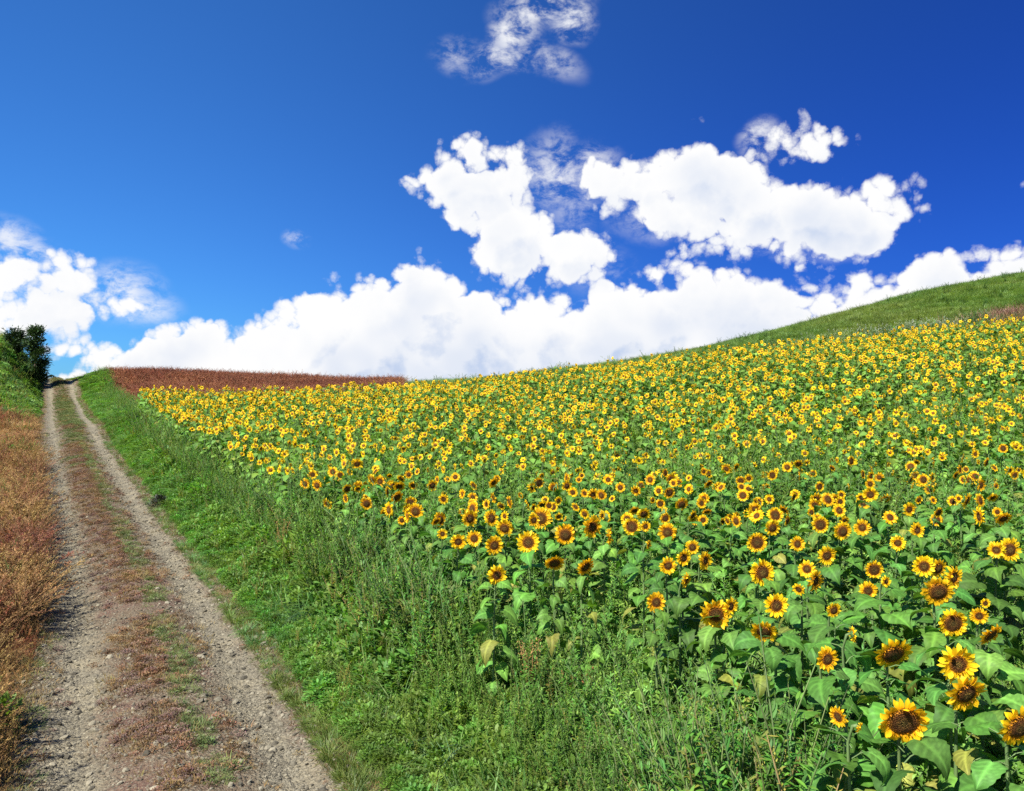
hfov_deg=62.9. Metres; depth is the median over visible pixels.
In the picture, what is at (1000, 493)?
sunflower
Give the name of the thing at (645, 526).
sunflower
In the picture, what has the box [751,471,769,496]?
sunflower
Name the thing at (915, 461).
sunflower
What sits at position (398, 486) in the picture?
sunflower
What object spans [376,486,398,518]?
sunflower
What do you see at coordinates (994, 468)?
sunflower
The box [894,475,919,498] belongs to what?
sunflower
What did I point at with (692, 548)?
sunflower
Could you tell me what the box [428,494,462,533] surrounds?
sunflower
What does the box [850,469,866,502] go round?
sunflower
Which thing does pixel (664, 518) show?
sunflower
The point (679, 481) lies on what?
sunflower
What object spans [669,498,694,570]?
sunflower
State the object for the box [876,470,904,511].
sunflower
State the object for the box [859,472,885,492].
sunflower
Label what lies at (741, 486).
sunflower
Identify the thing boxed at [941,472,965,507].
sunflower
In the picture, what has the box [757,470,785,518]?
sunflower
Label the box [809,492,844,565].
sunflower
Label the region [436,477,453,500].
sunflower
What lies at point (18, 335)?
dark tree
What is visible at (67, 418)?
track herbs
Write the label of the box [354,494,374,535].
sunflower
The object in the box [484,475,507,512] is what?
sunflower
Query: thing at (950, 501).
sunflower
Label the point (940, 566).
sunflower
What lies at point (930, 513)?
sunflower
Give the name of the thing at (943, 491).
sunflower
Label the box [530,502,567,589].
sunflower
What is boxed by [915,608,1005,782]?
sunflower
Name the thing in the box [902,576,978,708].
sunflower
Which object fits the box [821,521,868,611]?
sunflower
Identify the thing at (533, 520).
sunflower
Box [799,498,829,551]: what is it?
sunflower
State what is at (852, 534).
sunflower
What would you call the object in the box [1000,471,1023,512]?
sunflower
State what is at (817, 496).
sunflower
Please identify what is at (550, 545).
sunflower
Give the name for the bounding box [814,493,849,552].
sunflower
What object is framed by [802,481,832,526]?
sunflower
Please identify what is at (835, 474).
sunflower
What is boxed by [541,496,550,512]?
sunflower
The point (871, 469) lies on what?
sunflower
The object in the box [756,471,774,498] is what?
sunflower
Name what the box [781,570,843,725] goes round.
sunflower
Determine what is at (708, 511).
sunflower
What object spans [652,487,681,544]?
sunflower
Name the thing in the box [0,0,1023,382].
sky
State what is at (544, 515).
sunflower
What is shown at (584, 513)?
sunflower
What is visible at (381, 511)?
sunflower
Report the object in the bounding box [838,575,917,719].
sunflower
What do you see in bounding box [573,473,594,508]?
sunflower
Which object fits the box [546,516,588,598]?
sunflower
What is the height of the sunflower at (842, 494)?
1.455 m
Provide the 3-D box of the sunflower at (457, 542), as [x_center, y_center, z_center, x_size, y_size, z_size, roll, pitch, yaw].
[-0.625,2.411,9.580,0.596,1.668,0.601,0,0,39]
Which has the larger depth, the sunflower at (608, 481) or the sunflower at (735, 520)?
the sunflower at (608, 481)
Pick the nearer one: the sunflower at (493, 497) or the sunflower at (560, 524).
the sunflower at (560, 524)
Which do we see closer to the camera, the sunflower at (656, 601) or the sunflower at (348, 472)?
the sunflower at (656, 601)
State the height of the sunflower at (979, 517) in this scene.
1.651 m
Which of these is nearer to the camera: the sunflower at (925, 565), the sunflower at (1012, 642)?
the sunflower at (1012, 642)
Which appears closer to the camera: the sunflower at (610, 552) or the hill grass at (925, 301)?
the sunflower at (610, 552)
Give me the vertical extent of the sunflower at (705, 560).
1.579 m
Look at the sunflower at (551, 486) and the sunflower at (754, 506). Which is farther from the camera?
the sunflower at (551, 486)
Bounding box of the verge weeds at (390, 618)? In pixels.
[70,366,927,790]
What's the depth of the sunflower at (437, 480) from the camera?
15.70 m
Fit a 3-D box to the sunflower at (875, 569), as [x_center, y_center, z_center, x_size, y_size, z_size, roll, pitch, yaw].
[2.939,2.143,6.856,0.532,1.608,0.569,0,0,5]
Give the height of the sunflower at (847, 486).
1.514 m
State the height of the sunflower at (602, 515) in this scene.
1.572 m
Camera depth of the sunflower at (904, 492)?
12.93 m
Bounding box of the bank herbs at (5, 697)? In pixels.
[0,413,39,733]
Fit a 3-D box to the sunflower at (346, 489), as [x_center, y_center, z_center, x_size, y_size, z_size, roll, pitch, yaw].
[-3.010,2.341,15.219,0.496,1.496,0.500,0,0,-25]
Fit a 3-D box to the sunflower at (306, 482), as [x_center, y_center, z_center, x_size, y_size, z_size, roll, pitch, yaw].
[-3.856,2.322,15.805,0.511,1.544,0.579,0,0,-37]
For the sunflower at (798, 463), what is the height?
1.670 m
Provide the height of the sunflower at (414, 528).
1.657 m
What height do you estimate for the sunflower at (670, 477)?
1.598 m
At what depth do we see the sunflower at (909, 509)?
11.02 m
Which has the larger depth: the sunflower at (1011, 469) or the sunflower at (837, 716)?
the sunflower at (1011, 469)
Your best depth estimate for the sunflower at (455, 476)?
15.37 m
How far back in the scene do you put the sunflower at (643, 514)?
11.60 m
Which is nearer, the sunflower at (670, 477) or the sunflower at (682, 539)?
the sunflower at (682, 539)
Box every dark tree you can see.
[1,325,28,362]
[16,323,51,385]
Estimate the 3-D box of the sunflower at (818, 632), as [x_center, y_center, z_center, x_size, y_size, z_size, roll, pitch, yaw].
[2.179,2.173,5.549,0.619,1.605,0.653,0,0,33]
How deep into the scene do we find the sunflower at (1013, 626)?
7.10 m
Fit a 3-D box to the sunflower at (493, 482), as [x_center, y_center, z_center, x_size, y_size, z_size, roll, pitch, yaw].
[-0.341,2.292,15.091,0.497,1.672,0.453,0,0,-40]
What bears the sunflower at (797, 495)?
on the ground at (534, 473)
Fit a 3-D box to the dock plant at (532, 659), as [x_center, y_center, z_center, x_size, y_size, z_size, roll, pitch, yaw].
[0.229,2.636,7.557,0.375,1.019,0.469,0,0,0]
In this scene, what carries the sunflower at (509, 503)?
on the ground at (534, 473)
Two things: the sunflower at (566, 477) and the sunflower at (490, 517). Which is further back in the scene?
the sunflower at (566, 477)
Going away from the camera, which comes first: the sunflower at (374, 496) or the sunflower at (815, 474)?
the sunflower at (374, 496)
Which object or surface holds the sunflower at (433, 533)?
on the ground at (534, 473)
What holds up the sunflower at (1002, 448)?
on the ground at (534, 473)
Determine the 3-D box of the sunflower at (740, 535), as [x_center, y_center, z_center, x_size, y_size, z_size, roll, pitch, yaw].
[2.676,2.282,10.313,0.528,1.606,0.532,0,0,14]
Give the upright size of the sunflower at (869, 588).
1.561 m
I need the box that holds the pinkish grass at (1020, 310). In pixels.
[921,302,1023,331]
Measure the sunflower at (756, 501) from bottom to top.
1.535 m
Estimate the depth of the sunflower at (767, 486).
14.93 m
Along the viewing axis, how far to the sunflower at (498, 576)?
7.62 m
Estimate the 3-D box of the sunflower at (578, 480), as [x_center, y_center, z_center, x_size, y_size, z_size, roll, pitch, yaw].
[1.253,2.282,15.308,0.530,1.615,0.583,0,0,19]
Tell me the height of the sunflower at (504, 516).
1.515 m
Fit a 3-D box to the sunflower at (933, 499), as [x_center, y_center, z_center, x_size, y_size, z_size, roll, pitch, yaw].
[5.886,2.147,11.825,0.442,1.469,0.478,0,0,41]
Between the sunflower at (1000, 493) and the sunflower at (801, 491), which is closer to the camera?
the sunflower at (1000, 493)
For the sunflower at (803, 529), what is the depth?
10.70 m
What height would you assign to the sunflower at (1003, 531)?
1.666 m
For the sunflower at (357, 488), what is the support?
on the ground at (534, 473)
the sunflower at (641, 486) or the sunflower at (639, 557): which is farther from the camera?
the sunflower at (641, 486)
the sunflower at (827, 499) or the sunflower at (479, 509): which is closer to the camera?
the sunflower at (827, 499)
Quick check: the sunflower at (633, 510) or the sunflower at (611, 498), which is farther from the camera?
the sunflower at (611, 498)
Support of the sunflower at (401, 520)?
on the ground at (534, 473)
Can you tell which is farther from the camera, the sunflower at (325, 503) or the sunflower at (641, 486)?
the sunflower at (641, 486)
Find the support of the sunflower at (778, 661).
on the ground at (534, 473)
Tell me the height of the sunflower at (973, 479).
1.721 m
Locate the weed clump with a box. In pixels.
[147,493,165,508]
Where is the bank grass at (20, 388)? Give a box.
[0,329,45,419]
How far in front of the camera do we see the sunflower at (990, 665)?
4.96 m
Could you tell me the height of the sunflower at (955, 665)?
1.582 m
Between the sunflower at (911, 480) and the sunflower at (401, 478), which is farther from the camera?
the sunflower at (401, 478)
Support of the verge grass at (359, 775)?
on the ground at (534, 473)
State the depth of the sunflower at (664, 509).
12.36 m
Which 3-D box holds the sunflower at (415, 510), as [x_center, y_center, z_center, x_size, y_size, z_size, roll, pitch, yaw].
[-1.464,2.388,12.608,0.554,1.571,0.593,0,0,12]
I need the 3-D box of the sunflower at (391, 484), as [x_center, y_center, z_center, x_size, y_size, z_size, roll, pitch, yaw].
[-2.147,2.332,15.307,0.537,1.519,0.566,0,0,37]
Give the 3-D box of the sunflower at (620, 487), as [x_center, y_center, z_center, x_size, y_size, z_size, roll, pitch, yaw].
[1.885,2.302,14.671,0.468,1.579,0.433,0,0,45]
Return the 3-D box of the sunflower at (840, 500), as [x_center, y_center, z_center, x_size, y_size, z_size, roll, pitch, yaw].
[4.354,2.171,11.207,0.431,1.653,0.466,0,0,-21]
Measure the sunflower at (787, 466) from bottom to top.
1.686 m
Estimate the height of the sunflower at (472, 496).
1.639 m
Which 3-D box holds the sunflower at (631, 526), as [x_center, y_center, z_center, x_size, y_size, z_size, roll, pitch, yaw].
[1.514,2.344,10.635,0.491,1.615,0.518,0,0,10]
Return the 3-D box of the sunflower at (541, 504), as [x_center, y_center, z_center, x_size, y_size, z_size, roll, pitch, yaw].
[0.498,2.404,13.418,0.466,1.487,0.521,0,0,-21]
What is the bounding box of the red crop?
[100,364,410,402]
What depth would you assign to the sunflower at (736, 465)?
16.50 m
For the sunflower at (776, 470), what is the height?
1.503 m
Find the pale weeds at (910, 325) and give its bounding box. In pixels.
[733,307,994,358]
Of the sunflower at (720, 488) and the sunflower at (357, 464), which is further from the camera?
the sunflower at (357, 464)
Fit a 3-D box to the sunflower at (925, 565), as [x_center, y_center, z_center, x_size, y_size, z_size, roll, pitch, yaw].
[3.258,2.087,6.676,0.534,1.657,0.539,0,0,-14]
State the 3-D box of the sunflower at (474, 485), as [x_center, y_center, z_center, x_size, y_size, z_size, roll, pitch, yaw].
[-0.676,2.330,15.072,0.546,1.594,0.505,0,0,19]
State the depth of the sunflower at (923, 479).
13.66 m
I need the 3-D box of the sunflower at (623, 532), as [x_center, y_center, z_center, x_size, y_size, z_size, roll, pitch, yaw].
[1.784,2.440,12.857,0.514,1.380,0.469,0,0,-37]
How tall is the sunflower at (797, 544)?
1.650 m
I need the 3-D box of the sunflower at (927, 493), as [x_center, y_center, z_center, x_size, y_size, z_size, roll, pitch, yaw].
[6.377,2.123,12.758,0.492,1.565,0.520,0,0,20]
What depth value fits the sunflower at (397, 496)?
13.56 m
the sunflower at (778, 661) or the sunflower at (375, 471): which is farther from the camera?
the sunflower at (375, 471)
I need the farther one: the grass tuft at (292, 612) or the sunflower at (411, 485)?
the sunflower at (411, 485)
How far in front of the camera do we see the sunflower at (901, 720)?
4.05 m
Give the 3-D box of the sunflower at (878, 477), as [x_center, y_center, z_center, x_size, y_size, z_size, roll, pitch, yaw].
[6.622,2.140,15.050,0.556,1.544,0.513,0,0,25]
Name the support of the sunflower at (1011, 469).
on the ground at (534, 473)
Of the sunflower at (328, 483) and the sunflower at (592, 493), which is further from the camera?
the sunflower at (328, 483)
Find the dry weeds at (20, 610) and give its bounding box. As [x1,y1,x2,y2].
[0,398,91,790]
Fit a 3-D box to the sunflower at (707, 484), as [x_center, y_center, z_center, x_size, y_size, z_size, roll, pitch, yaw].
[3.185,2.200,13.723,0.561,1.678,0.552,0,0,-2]
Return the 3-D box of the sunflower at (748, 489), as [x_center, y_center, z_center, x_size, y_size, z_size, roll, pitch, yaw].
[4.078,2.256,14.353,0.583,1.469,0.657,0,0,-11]
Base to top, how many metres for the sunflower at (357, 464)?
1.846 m
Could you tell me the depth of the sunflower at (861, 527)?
9.26 m
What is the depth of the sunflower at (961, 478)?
13.69 m
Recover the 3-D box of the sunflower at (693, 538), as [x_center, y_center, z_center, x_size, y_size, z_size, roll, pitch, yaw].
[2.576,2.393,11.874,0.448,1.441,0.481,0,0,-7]
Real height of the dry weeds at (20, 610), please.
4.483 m
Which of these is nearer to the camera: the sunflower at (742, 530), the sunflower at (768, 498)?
the sunflower at (742, 530)
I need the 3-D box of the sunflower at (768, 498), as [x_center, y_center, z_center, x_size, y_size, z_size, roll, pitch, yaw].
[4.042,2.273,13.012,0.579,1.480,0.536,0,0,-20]
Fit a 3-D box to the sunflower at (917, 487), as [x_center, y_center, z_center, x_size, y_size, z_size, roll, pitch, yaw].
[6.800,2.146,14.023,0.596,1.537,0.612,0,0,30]
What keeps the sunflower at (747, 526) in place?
on the ground at (534, 473)
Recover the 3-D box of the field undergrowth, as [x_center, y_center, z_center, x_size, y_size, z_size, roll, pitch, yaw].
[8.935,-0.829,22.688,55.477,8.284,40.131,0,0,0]
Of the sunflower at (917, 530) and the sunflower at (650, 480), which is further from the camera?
the sunflower at (650, 480)
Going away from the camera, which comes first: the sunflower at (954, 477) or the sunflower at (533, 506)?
the sunflower at (533, 506)
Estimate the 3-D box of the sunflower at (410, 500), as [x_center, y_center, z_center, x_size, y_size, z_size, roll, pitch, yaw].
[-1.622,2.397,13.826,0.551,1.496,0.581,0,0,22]
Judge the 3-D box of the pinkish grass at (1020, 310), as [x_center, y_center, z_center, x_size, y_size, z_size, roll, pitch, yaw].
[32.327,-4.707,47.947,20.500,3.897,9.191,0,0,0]
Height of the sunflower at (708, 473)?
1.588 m
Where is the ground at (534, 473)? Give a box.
[0,281,1021,717]
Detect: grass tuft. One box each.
[270,586,313,625]
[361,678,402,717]
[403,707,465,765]
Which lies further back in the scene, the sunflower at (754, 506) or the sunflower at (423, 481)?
the sunflower at (423, 481)
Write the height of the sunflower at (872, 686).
1.546 m
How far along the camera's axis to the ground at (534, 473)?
37.85 m
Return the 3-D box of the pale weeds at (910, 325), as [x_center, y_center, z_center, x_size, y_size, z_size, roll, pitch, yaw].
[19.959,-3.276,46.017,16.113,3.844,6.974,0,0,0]
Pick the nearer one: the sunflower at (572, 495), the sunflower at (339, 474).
the sunflower at (572, 495)
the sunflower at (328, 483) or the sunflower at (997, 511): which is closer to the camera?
the sunflower at (997, 511)
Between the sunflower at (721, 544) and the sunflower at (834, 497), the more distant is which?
the sunflower at (834, 497)
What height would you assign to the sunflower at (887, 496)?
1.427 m
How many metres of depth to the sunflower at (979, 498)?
10.97 m
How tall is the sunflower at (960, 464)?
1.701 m
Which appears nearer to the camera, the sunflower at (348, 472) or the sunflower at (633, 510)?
the sunflower at (633, 510)
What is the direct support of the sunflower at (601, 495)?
on the ground at (534, 473)
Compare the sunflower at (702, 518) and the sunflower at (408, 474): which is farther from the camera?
the sunflower at (408, 474)
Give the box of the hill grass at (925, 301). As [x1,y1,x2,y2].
[394,267,1023,396]
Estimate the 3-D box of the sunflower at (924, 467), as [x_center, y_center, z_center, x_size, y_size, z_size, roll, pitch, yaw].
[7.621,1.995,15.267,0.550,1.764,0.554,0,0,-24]
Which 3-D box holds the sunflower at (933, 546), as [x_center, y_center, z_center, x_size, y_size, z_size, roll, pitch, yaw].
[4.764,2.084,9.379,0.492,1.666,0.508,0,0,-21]
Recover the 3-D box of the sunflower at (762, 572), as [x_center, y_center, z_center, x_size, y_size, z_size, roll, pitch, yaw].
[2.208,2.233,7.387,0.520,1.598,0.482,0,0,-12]
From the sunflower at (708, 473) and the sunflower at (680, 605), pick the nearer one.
the sunflower at (680, 605)
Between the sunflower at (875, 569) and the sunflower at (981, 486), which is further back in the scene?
the sunflower at (981, 486)
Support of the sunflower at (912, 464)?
on the ground at (534, 473)
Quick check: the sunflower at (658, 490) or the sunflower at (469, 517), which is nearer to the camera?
the sunflower at (469, 517)
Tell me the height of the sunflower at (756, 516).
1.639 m
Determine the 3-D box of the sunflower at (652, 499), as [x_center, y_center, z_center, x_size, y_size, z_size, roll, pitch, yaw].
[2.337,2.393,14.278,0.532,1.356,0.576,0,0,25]
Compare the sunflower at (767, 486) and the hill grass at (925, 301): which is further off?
the hill grass at (925, 301)
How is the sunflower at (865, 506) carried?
on the ground at (534, 473)
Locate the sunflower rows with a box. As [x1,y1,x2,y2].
[136,314,1023,589]
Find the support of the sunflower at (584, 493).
on the ground at (534, 473)
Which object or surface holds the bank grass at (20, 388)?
on the ground at (534, 473)
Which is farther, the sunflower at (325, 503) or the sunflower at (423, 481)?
the sunflower at (423, 481)
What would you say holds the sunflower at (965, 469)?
on the ground at (534, 473)
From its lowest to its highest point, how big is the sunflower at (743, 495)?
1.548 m
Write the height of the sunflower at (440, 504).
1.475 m
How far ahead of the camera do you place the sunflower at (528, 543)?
9.29 m
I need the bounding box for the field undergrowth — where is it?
[135,317,1023,790]
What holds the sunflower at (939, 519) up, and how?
on the ground at (534, 473)
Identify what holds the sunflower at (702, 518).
on the ground at (534, 473)
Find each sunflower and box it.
[294,478,316,525]
[302,468,323,511]
[303,470,322,506]
[309,479,329,522]
[314,498,338,526]
[320,476,339,509]
[323,467,341,522]
[332,494,359,540]
[334,471,347,501]
[335,484,352,517]
[337,468,360,509]
[339,486,361,524]
[350,458,367,501]
[353,481,365,514]
[353,497,377,541]
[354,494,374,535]
[356,474,384,522]
[367,465,387,494]
[369,468,386,488]
[373,474,395,509]
[374,501,402,562]
[374,507,397,548]
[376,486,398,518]
[383,482,401,510]
[385,491,408,525]
[385,516,416,567]
[391,481,405,512]
[392,508,426,581]
[394,503,431,557]
[396,504,423,557]
[397,474,410,505]
[398,470,413,507]
[402,496,416,531]
[406,481,424,502]
[408,468,427,506]
[417,517,452,576]
[419,480,437,514]
[421,511,455,569]
[425,528,461,586]
[426,476,452,509]
[427,491,453,526]
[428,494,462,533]
[432,534,480,610]
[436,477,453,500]
[447,472,465,512]
[449,508,464,535]
[450,489,468,519]
[450,509,482,586]
[455,510,481,569]
[456,531,493,609]
[457,499,484,545]
[458,493,481,529]
[460,501,486,568]
[464,481,487,514]
[469,565,519,703]
[471,509,508,575]
[474,535,512,624]
[478,499,492,542]
[481,477,504,510]
[483,511,521,572]
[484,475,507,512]
[484,492,505,534]
[484,502,511,564]
[486,518,526,627]
[504,496,522,537]
[509,530,550,649]
[511,499,536,577]
[514,492,529,531]
[516,513,549,598]
[522,482,536,520]
[522,504,537,531]
[524,507,555,593]
[526,477,544,514]
[530,473,553,504]
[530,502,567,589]
[535,555,571,674]
[537,501,550,511]
[537,502,569,560]
[537,513,577,587]
[540,482,566,507]
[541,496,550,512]
[545,523,584,641]
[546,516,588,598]
[548,482,570,513]
[551,496,573,568]
[555,480,579,523]
[557,473,578,521]
[559,487,586,544]
[566,503,586,549]
[567,489,593,531]
[568,558,605,696]
[569,516,609,609]
[570,476,589,510]
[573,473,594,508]
[573,509,593,549]
[573,514,612,599]
[578,528,624,658]
[579,510,611,567]
[581,488,603,533]
[587,512,614,580]
[589,489,620,543]
[591,511,620,561]
[595,474,623,527]
[605,495,623,539]
[608,482,632,555]
[612,512,646,572]
[612,517,650,619]
[614,511,636,550]
[619,506,648,558]
[621,540,666,662]
[623,485,644,534]
[625,508,660,574]
[625,521,665,614]
[628,481,648,509]
[631,591,684,731]
[638,497,658,540]
[640,474,658,516]
[644,522,689,621]
[645,499,674,558]
[645,507,676,562]
[645,513,686,593]
[648,556,687,684]
[651,469,667,510]
[651,486,671,522]
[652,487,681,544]
[657,549,703,677]
[658,572,721,729]
[661,473,676,511]
[661,479,688,521]
[669,478,688,516]
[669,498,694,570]
[669,510,717,605]
[671,539,717,682]
[674,484,699,538]
[674,551,725,678]
[676,516,702,582]
[678,475,701,519]
[678,599,758,734]
[681,515,708,568]
[685,514,724,605]
[686,497,711,543]
[687,480,719,537]
[687,508,721,560]
[690,597,758,723]
[692,468,713,509]
[695,492,719,548]
[697,469,715,501]
[705,518,735,569]
[708,482,730,536]
[708,483,735,541]
[709,516,750,597]
[711,513,746,599]
[716,463,739,506]
[719,512,746,557]
[723,514,750,593]
[724,621,806,758]
[726,463,743,502]
[726,508,761,543]
[728,483,753,514]
[728,532,774,652]
[729,489,751,541]
[730,476,745,506]
[731,509,764,573]
[733,509,778,594]
[734,593,811,740]
[735,484,766,514]
[739,558,784,688]
[740,502,768,559]
[744,474,755,498]
[744,510,779,554]
[748,519,790,624]
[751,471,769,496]
[752,497,767,528]
[753,498,768,531]
[754,483,774,507]
[755,507,791,592]
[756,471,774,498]
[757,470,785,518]
[763,494,791,562]
[765,468,786,491]
[765,646,860,780]
[767,515,807,592]
[767,583,839,722]
[769,535,817,652]
[770,505,804,574]
[775,461,796,509]
[778,560,832,689]
[779,492,808,548]
[780,603,892,751]
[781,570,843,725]
[783,489,805,525]
[787,472,810,522]
[789,508,816,562]
[790,459,811,501]
[796,492,821,538]
[796,513,838,574]
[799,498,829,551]
[799,516,848,610]
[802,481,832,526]
[802,706,898,790]
[803,470,824,496]
[803,545,850,674]
[804,626,894,772]
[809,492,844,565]
[812,723,890,790]
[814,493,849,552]
[815,504,862,605]
[817,516,866,607]
[821,465,845,505]
[821,496,856,563]
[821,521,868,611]
[832,490,853,542]
[833,518,890,616]
[833,581,898,703]
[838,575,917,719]
[839,455,859,495]
[841,560,902,685]
[843,483,857,517]
[846,493,880,556]
[848,498,882,535]
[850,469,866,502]
[851,698,950,790]
[855,467,877,495]
[855,639,931,789]
[856,487,888,564]
[856,500,881,559]
[857,479,883,516]
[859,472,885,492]
[865,510,910,601]
[868,535,920,659]
[870,472,891,502]
[871,494,903,531]
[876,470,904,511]
[885,502,926,576]
[889,522,937,609]
[892,482,927,528]
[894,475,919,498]
[895,555,965,687]
[899,461,922,489]
[900,496,940,556]
[902,459,925,493]
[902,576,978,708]
[905,479,927,496]
[905,559,975,712]
[907,471,922,508]
[907,643,1001,788]
[910,473,930,515]
[911,565,990,712]
[913,514,955,588]
[914,484,941,521]
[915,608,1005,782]
[916,496,944,557]
[916,508,954,601]
[920,457,950,494]
[920,676,1014,790]
[928,472,942,498]
[930,480,945,500]
[931,455,949,501]
[935,496,972,548]
[938,607,1023,790]
[940,624,1023,779]
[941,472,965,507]
[941,494,974,565]
[943,493,983,591]
[948,465,963,493]
[950,453,969,485]
[950,475,972,514]
[951,466,968,494]
[952,541,1023,696]
[953,475,975,497]
[953,705,1023,790]
[954,598,1022,757]
[955,507,1002,593]
[958,471,990,520]
[958,478,994,528]
[958,493,994,559]
[965,450,981,471]
[968,459,986,486]
[970,458,1000,483]
[972,512,1023,615]
[974,507,1020,592]
[975,537,1023,683]
[976,493,1004,560]
[981,464,1003,486]
[986,444,1015,482]
[988,479,1002,499]
[989,482,1008,524]
[996,466,1023,512]
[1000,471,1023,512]
[1005,467,1023,512]
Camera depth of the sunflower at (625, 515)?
11.90 m
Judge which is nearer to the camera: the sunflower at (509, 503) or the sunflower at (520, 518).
the sunflower at (520, 518)
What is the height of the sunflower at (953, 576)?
1.605 m
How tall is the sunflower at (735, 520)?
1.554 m
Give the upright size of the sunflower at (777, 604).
1.659 m
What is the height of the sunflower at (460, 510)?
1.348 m
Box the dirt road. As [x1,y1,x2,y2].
[0,379,390,790]
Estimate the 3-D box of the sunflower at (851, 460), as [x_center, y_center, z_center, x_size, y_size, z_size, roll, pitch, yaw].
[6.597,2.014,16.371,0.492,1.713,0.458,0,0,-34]
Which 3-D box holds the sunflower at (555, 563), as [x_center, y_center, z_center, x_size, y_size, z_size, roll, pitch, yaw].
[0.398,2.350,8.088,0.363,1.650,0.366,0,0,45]
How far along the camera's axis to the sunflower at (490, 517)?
11.61 m
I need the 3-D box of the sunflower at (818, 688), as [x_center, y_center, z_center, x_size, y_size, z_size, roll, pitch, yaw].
[1.799,2.228,4.909,0.533,1.546,0.573,0,0,-15]
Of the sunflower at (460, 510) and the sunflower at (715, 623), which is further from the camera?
the sunflower at (460, 510)
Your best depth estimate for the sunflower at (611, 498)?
14.25 m
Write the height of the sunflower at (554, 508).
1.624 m
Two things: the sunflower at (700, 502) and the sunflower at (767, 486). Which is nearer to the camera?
the sunflower at (700, 502)
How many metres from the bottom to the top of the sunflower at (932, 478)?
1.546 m
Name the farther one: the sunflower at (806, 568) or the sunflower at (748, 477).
the sunflower at (748, 477)
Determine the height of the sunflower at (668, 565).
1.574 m
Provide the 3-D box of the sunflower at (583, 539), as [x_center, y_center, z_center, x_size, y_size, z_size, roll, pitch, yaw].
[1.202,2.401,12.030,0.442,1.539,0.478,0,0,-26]
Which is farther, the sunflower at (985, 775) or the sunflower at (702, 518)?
the sunflower at (702, 518)
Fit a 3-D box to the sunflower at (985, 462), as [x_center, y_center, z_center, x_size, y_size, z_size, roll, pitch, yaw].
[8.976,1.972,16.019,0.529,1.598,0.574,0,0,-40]
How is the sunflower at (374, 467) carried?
on the ground at (534, 473)
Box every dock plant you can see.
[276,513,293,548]
[517,636,541,685]
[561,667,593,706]
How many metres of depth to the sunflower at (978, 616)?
5.48 m
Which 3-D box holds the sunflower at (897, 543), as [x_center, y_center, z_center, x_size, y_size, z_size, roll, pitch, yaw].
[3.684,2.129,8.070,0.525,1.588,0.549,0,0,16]
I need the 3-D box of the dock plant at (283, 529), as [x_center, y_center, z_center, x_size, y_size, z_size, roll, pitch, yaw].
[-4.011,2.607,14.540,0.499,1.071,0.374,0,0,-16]
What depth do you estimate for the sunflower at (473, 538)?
10.07 m
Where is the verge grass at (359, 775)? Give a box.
[65,372,537,790]
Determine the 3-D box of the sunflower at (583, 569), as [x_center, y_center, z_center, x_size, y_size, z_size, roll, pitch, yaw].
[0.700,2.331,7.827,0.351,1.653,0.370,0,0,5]
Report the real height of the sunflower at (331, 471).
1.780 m
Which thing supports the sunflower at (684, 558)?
on the ground at (534, 473)
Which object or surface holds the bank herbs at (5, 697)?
on the ground at (534, 473)
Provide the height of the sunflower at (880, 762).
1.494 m
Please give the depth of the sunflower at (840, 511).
10.81 m
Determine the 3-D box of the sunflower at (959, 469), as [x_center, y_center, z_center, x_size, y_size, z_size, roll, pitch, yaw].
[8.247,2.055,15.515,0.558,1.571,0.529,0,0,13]
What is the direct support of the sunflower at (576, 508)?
on the ground at (534, 473)
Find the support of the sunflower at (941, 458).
on the ground at (534, 473)
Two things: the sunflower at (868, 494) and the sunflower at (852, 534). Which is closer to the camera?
the sunflower at (852, 534)
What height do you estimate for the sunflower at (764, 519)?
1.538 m
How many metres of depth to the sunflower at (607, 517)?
12.59 m
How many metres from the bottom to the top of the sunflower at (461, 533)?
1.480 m
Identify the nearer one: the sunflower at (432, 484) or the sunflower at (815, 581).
the sunflower at (815, 581)
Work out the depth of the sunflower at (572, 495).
13.50 m
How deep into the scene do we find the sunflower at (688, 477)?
14.47 m
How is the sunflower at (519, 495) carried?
on the ground at (534, 473)
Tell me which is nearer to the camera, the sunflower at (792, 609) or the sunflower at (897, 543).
the sunflower at (792, 609)
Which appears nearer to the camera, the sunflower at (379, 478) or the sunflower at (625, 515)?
the sunflower at (625, 515)
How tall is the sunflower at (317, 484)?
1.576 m
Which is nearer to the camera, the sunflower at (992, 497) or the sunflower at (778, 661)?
the sunflower at (778, 661)
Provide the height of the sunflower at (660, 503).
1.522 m
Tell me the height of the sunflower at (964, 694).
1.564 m
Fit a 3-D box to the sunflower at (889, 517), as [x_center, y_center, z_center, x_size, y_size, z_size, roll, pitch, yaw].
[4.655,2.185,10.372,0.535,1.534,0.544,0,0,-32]
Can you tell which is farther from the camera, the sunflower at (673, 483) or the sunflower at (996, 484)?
the sunflower at (673, 483)
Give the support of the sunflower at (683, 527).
on the ground at (534, 473)
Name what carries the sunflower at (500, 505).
on the ground at (534, 473)
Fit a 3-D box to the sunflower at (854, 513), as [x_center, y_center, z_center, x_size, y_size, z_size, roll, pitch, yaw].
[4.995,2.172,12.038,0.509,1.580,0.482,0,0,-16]
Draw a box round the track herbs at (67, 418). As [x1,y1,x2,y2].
[0,377,392,790]

